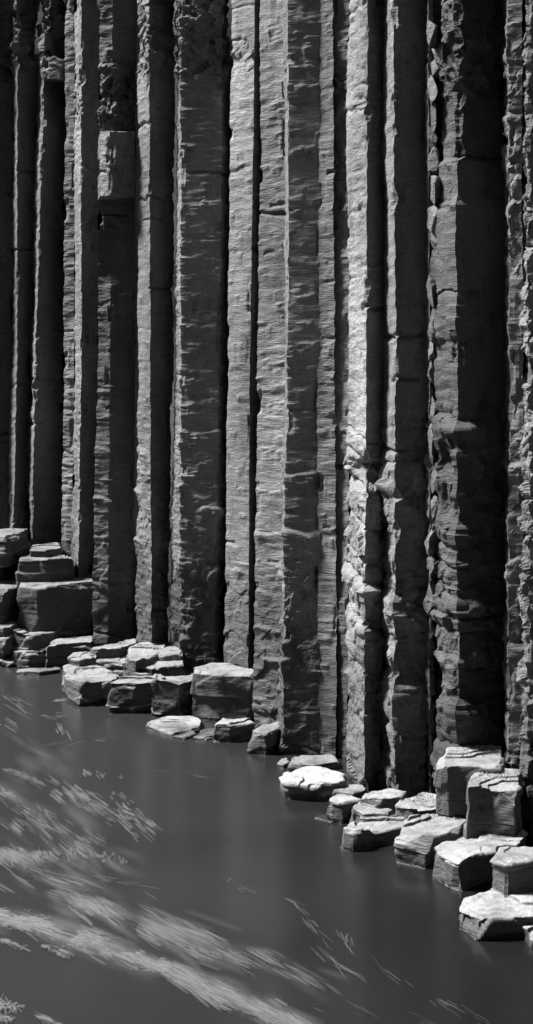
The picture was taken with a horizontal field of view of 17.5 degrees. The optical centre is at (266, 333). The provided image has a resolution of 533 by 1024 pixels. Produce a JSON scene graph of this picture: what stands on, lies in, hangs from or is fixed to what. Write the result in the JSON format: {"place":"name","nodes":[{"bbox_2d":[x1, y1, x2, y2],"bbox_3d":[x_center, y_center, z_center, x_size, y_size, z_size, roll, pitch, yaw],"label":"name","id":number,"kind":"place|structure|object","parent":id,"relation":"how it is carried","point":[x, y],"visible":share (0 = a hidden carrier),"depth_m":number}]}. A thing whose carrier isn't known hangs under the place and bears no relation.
{"place":"outdoors","nodes":[
{"label":"outdoors","id":0,"kind":"place"},
{"bbox_2d":[8,0,523,740],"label":"cliff","id":1,"kind":"structure","parent":0,"point":[100,216],"depth_m":27.54},
{"bbox_2d":[0,633,532,1023],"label":"water","id":2,"kind":"structure","parent":0,"point":[147,876],"depth_m":15.27},
{"bbox_2d":[0,634,13,659],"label":"ledge rock","id":3,"kind":"object","parent":2,"relation":"on","point":[6,645],"visible":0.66,"depth_m":26.09},
{"bbox_2d":[0,579,18,623],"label":"ledge rock","id":4,"kind":"object","parent":3,"relation":"on","point":[8,600],"visible":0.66,"depth_m":26.81},
{"bbox_2d":[0,563,18,579],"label":"ledge rock","id":5,"kind":"object","parent":4,"relation":"on","point":[6,573],"visible":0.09,"depth_m":27.76},
{"bbox_2d":[0,528,29,566],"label":"ledge rock","id":6,"kind":"object","parent":5,"relation":"on","point":[14,545],"visible":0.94,"depth_m":27.57},
{"bbox_2d":[0,619,18,636],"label":"ledge rock","id":7,"kind":"object","parent":3,"relation":"on","point":[8,628],"visible":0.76,"depth_m":26.39},
{"bbox_2d":[0,0,13,528],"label":"basalt column","id":8,"kind":"structure","parent":2,"relation":"on","point":[6,146],"depth_m":29.23},
{"bbox_2d":[0,658,16,667],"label":"ledge rock","id":9,"kind":"object","parent":2,"relation":"on","point":[7,663],"visible":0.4,"depth_m":25.93},
{"bbox_2d":[8,0,39,528],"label":"basalt column","id":10,"kind":"structure","parent":2,"relation":"on","point":[24,67],"depth_m":28.85},
{"bbox_2d":[10,647,46,667],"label":"ledge rock","id":11,"kind":"object","parent":2,"relation":"on","point":[29,658],"visible":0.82,"depth_m":26.01},
{"bbox_2d":[13,628,65,650],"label":"ledge rock","id":12,"kind":"object","parent":11,"relation":"on","point":[24,639],"visible":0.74,"depth_m":26.26},
{"bbox_2d":[16,574,93,636],"bbox_3d":[-3.283,4.270,27.282,1.312,0.806,1.610,0,0,0],"label":"ledge rock","id":13,"kind":"object","parent":12,"relation":"on","point":[66,606],"visible":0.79,"depth_m":26.70},
{"bbox_2d":[15,554,74,585],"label":"ledge rock","id":14,"kind":"object","parent":13,"relation":"on","point":[59,567],"visible":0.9,"depth_m":27.13},
{"bbox_2d":[30,542,61,557],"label":"ledge rock","id":15,"kind":"object","parent":14,"relation":"on","point":[46,550],"visible":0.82,"depth_m":27.57},
{"bbox_2d":[16,667,61,675],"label":"ledge rock","id":16,"kind":"object","parent":2,"relation":"on","point":[38,671],"visible":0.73,"depth_m":25.40},
{"bbox_2d":[27,0,65,547],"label":"basalt column","id":17,"kind":"structure","parent":2,"relation":"on","point":[45,447],"depth_m":28.55},
{"bbox_2d":[40,56,64,81],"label":"lodged block","id":18,"kind":"structure","parent":17,"relation":"attached to","point":[53,68],"depth_m":28.19},
{"bbox_2d":[61,0,75,637],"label":"basalt column","id":19,"kind":"structure","parent":2,"relation":"on","point":[69,391],"depth_m":28.07},
{"bbox_2d":[45,636,92,667],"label":"ledge rock","id":20,"kind":"object","parent":2,"relation":"on","point":[59,652],"visible":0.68,"depth_m":25.93},
{"bbox_2d":[71,643,92,652],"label":"ledge rock","id":21,"kind":"object","parent":2,"relation":"on","point":[83,648],"visible":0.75,"depth_m":25.95},
{"bbox_2d":[70,0,99,637],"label":"basalt column","id":22,"kind":"structure","parent":2,"relation":"on","point":[86,100],"depth_m":27.60},
{"bbox_2d":[61,663,118,705],"bbox_3d":[-2.496,4.973,24.042,0.808,0.602,1.548,0,0,-26],"label":"ledge rock","id":23,"kind":"object","parent":2,"relation":"in","point":[86,685],"visible":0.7,"depth_m":23.44},
{"bbox_2d":[67,651,96,666],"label":"ledge rock","id":24,"kind":"object","parent":23,"relation":"on","point":[79,659],"visible":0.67,"depth_m":24.52},
{"bbox_2d":[95,656,125,677],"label":"ledge rock","id":25,"kind":"object","parent":2,"relation":"on","point":[114,665],"visible":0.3,"depth_m":24.59},
{"bbox_2d":[89,639,135,658],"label":"ledge rock","id":26,"kind":"object","parent":25,"relation":"on","point":[119,649],"visible":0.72,"depth_m":24.89},
{"bbox_2d":[92,0,136,646],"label":"basalt column","id":27,"kind":"structure","parent":2,"relation":"on","point":[113,569],"depth_m":26.06},
{"bbox_2d":[98,131,135,199],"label":"lodged block","id":28,"kind":"structure","parent":27,"relation":"attached to","point":[116,161],"depth_m":25.76},
{"bbox_2d":[106,673,153,713],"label":"ledge rock","id":29,"kind":"object","parent":2,"relation":"in","point":[131,693],"visible":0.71,"depth_m":22.84},
{"bbox_2d":[122,642,168,675],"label":"ledge rock","id":30,"kind":"object","parent":2,"relation":"on","point":[140,655],"visible":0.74,"depth_m":24.56},
{"bbox_2d":[133,0,175,643],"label":"basalt column","id":31,"kind":"structure","parent":2,"relation":"on","point":[156,136],"depth_m":25.43},
{"bbox_2d":[141,660,185,675],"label":"ledge rock","id":32,"kind":"object","parent":2,"relation":"on","point":[169,668],"visible":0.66,"depth_m":24.22},
{"bbox_2d":[157,646,184,672],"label":"ledge rock","id":33,"kind":"object","parent":2,"relation":"on","point":[171,653],"visible":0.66,"depth_m":24.60},
{"bbox_2d":[151,673,192,716],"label":"ledge rock","id":34,"kind":"object","parent":2,"relation":"in","point":[171,695],"visible":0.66,"depth_m":22.58},
{"bbox_2d":[145,716,203,735],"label":"ledge rock","id":35,"kind":"object","parent":2,"relation":"on","point":[172,725],"visible":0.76,"depth_m":21.88},
{"bbox_2d":[173,731,195,739],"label":"ledge rock","id":36,"kind":"object","parent":2,"relation":"in","point":[188,735],"visible":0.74,"depth_m":21.41},
{"bbox_2d":[168,0,231,675],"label":"basalt column","id":37,"kind":"structure","parent":2,"relation":"on","point":[196,621],"depth_m":24.77},
{"bbox_2d":[193,732,212,740],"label":"ledge rock","id":38,"kind":"object","parent":2,"relation":"on","point":[204,737],"visible":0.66,"depth_m":21.34},
{"bbox_2d":[198,728,213,736],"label":"ledge rock","id":39,"kind":"object","parent":2,"relation":"on","point":[203,731],"visible":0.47,"depth_m":21.64},
{"bbox_2d":[190,663,254,721],"bbox_3d":[-0.521,4.822,22.787,0.948,0.902,1.146,0,0,0],"label":"ledge rock","id":40,"kind":"object","parent":2,"relation":"on","point":[219,691],"visible":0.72,"depth_m":22.34},
{"bbox_2d":[212,718,254,742],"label":"ledge rock","id":41,"kind":"object","parent":2,"relation":"on","point":[231,730],"visible":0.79,"depth_m":21.23},
{"bbox_2d":[223,0,261,668],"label":"basalt column","id":42,"kind":"structure","parent":2,"relation":"on","point":[243,398],"depth_m":24.02},
{"bbox_2d":[247,721,279,754],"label":"ledge rock","id":43,"kind":"object","parent":2,"relation":"on","point":[264,739],"visible":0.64,"depth_m":20.62},
{"bbox_2d":[252,0,285,725],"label":"basalt column","id":44,"kind":"structure","parent":2,"relation":"on","point":[271,359],"depth_m":21.96},
{"bbox_2d":[277,758,289,768],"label":"ledge rock","id":45,"kind":"object","parent":2,"relation":"on","point":[283,763],"visible":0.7,"depth_m":20.00},
{"bbox_2d":[275,0,321,754],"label":"basalt column","id":46,"kind":"structure","parent":2,"relation":"on","point":[299,669],"depth_m":20.57},
{"bbox_2d":[279,766,346,800],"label":"ledge rock","id":47,"kind":"object","parent":2,"relation":"on","point":[319,783],"visible":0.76,"depth_m":18.65},
{"bbox_2d":[287,754,339,770],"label":"ledge rock","id":48,"kind":"object","parent":2,"relation":"in","point":[330,761],"visible":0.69,"depth_m":19.89},
{"bbox_2d":[315,814,334,822],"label":"ledge rock","id":49,"kind":"object","parent":2,"relation":"on","point":[322,817],"visible":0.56,"depth_m":17.82},
{"bbox_2d":[316,0,337,756],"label":"basalt column","id":50,"kind":"structure","parent":2,"relation":"on","point":[326,422],"depth_m":20.44},
{"bbox_2d":[332,0,349,759],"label":"basalt column","id":51,"kind":"structure","parent":2,"relation":"on","point":[340,27],"depth_m":20.38},
{"bbox_2d":[327,794,360,823],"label":"ledge rock","id":52,"kind":"object","parent":2,"relation":"in","point":[339,808],"visible":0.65,"depth_m":17.71},
{"bbox_2d":[332,784,366,798],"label":"ledge rock","id":53,"kind":"object","parent":2,"relation":"on","point":[357,791],"visible":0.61,"depth_m":18.48},
{"bbox_2d":[341,0,385,791],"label":"basalt column","id":54,"kind":"structure","parent":2,"relation":"on","point":[362,571],"depth_m":18.93},
{"bbox_2d":[349,802,394,823],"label":"ledge rock","id":55,"kind":"object","parent":2,"relation":"on","point":[360,811],"visible":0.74,"depth_m":17.47},
{"bbox_2d":[340,815,405,851],"bbox_3d":[1.061,5.035,17.109,0.939,0.479,0.494,0,0,-31],"label":"ledge rock","id":56,"kind":"object","parent":2,"relation":"in","point":[369,833],"visible":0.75,"depth_m":16.94},
{"bbox_2d":[360,788,407,811],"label":"ledge rock","id":57,"kind":"object","parent":2,"relation":"on","point":[389,798],"visible":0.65,"depth_m":17.68},
{"bbox_2d":[374,0,428,797],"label":"basalt column","id":58,"kind":"structure","parent":2,"relation":"on","point":[401,484],"depth_m":18.41},
{"bbox_2d":[395,792,435,818],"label":"ledge rock","id":59,"kind":"object","parent":2,"relation":"on","point":[405,809],"visible":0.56,"depth_m":17.39},
{"bbox_2d":[393,813,465,868],"bbox_3d":[1.608,4.972,16.678,0.635,0.605,1.045,0,0,37],"label":"ledge rock","id":60,"kind":"object","parent":2,"relation":"in","point":[419,839],"visible":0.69,"depth_m":16.35},
{"bbox_2d":[433,745,505,815],"bbox_3d":[2.032,4.441,17.261,0.794,0.526,0.836,0,0,0],"label":"ledge rock","id":61,"kind":"object","parent":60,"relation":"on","point":[454,773],"visible":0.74,"depth_m":16.93},
{"bbox_2d":[424,0,435,793],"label":"basalt column","id":62,"kind":"structure","parent":2,"relation":"on","point":[429,668],"depth_m":18.30},
{"bbox_2d":[423,576,437,616],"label":"wedged stone","id":63,"kind":"object","parent":62,"relation":"on","point":[428,601],"visible":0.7,"depth_m":18.22},
{"bbox_2d":[427,554,436,576],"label":"wedged stone","id":64,"kind":"object","parent":63,"relation":"on","point":[431,565],"visible":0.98,"depth_m":18.12},
{"bbox_2d":[424,529,437,556],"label":"wedged stone","id":65,"kind":"object","parent":64,"relation":"on","point":[431,540],"visible":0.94,"depth_m":18.07},
{"bbox_2d":[430,495,438,523],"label":"wedged stone","id":66,"kind":"object","parent":65,"relation":"on","point":[434,503],"visible":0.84,"depth_m":18.04},
{"bbox_2d":[430,458,437,495],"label":"wedged stone","id":67,"kind":"object","parent":66,"relation":"on","point":[432,481],"visible":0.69,"depth_m":18.15},
{"bbox_2d":[428,423,435,462],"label":"wedged stone","id":68,"kind":"object","parent":67,"relation":"on","point":[432,452],"visible":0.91,"depth_m":18.10},
{"bbox_2d":[430,394,436,420],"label":"wedged stone","id":69,"kind":"object","parent":68,"relation":"on","point":[433,413],"visible":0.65,"depth_m":18.18},
{"bbox_2d":[426,0,443,793],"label":"basalt column","id":70,"kind":"structure","parent":2,"relation":"on","point":[437,18],"depth_m":18.43},
{"bbox_2d":[435,788,465,818],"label":"ledge rock","id":71,"kind":"object","parent":2,"relation":"on","point":[463,816],"depth_m":17.09},
{"bbox_2d":[430,0,508,778],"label":"basalt column","id":72,"kind":"structure","parent":2,"relation":"on","point":[468,603],"depth_m":17.69},
{"bbox_2d":[427,359,434,382],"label":"wedged stone","id":73,"kind":"object","parent":72,"relation":"attached to","point":[431,372],"visible":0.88,"depth_m":18.16},
{"bbox_2d":[428,342,435,361],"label":"wedged stone","id":74,"kind":"object","parent":73,"relation":"on","point":[431,350],"visible":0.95,"depth_m":18.10},
{"bbox_2d":[427,322,436,344],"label":"wedged stone","id":75,"kind":"object","parent":72,"relation":"on","point":[431,333],"visible":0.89,"depth_m":17.98},
{"bbox_2d":[430,309,433,323],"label":"wedged stone","id":76,"kind":"object","parent":75,"relation":"on","point":[432,316],"visible":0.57,"depth_m":18.18},
{"bbox_2d":[426,272,435,308],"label":"wedged stone","id":77,"kind":"object","parent":76,"relation":"on","point":[431,288],"visible":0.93,"depth_m":18.03},
{"bbox_2d":[429,249,434,274],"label":"wedged stone","id":78,"kind":"object","parent":72,"relation":"on","point":[432,257],"visible":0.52,"depth_m":18.21},
{"bbox_2d":[430,232,436,250],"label":"wedged stone","id":79,"kind":"object","parent":78,"relation":"on","point":[433,238],"visible":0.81,"depth_m":18.12},
{"bbox_2d":[427,205,437,234],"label":"wedged stone","id":80,"kind":"object","parent":79,"relation":"on","point":[431,215],"visible":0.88,"depth_m":18.10},
{"bbox_2d":[430,175,440,204],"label":"wedged stone","id":81,"kind":"object","parent":80,"relation":"on","point":[435,187],"visible":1,"depth_m":18.01},
{"bbox_2d":[426,146,438,173],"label":"wedged stone","id":82,"kind":"object","parent":81,"relation":"on","point":[432,161],"visible":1,"depth_m":18.11},
{"bbox_2d":[427,126,437,148],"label":"wedged stone","id":83,"kind":"object","parent":82,"relation":"on","point":[432,139],"visible":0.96,"depth_m":18.18},
{"bbox_2d":[430,100,436,132],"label":"wedged stone","id":84,"kind":"object","parent":83,"relation":"on","point":[433,109],"visible":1,"depth_m":18.07},
{"bbox_2d":[427,75,437,104],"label":"wedged stone","id":85,"kind":"object","parent":84,"relation":"on","point":[432,89],"visible":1,"depth_m":18.02},
{"bbox_2d":[430,59,441,78],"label":"wedged stone","id":86,"kind":"object","parent":85,"relation":"on","point":[436,67],"visible":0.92,"depth_m":18.15},
{"bbox_2d":[432,42,445,60],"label":"wedged stone","id":87,"kind":"object","parent":86,"relation":"on","point":[438,52],"visible":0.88,"depth_m":18.06},
{"bbox_2d":[426,20,436,48],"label":"wedged stone","id":88,"kind":"object","parent":87,"relation":"on","point":[431,31],"visible":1,"depth_m":18.05},
{"bbox_2d":[432,829,527,891],"bbox_3d":[2.018,4.995,16.213,1.401,0.562,0.778,0,0,-40],"label":"ledge rock","id":89,"kind":"object","parent":2,"relation":"on","point":[462,864],"visible":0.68,"depth_m":15.79},
{"bbox_2d":[400,745,526,836],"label":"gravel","id":90,"kind":"structure","parent":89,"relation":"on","point":[490,776],"depth_m":16.93},
{"bbox_2d":[463,768,522,839],"bbox_3d":[2.190,4.597,16.720,0.567,0.652,0.815,0,0,9],"label":"ledge rock","id":91,"kind":"object","parent":89,"relation":"on","point":[494,806],"visible":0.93,"depth_m":16.40},
{"bbox_2d":[459,890,532,940],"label":"ledge rock","id":92,"kind":"object","parent":2,"relation":"on","point":[491,915],"visible":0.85,"depth_m":14.43},
{"bbox_2d":[490,846,532,897],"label":"ledge rock","id":93,"kind":"object","parent":92,"relation":"on","point":[513,870],"visible":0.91,"depth_m":14.90},
{"bbox_2d":[501,0,523,768],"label":"basalt column","id":94,"kind":"structure","parent":2,"relation":"on","point":[511,169],"depth_m":17.34},
{"bbox_2d":[515,0,532,839],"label":"basalt column","id":95,"kind":"structure","parent":2,"relation":"on","point":[524,670],"depth_m":17.16},
{"bbox_2d":[522,924,532,947],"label":"ledge rock","id":96,"kind":"object","parent":2,"relation":"in","point":[527,937],"visible":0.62,"depth_m":14.25}
]}

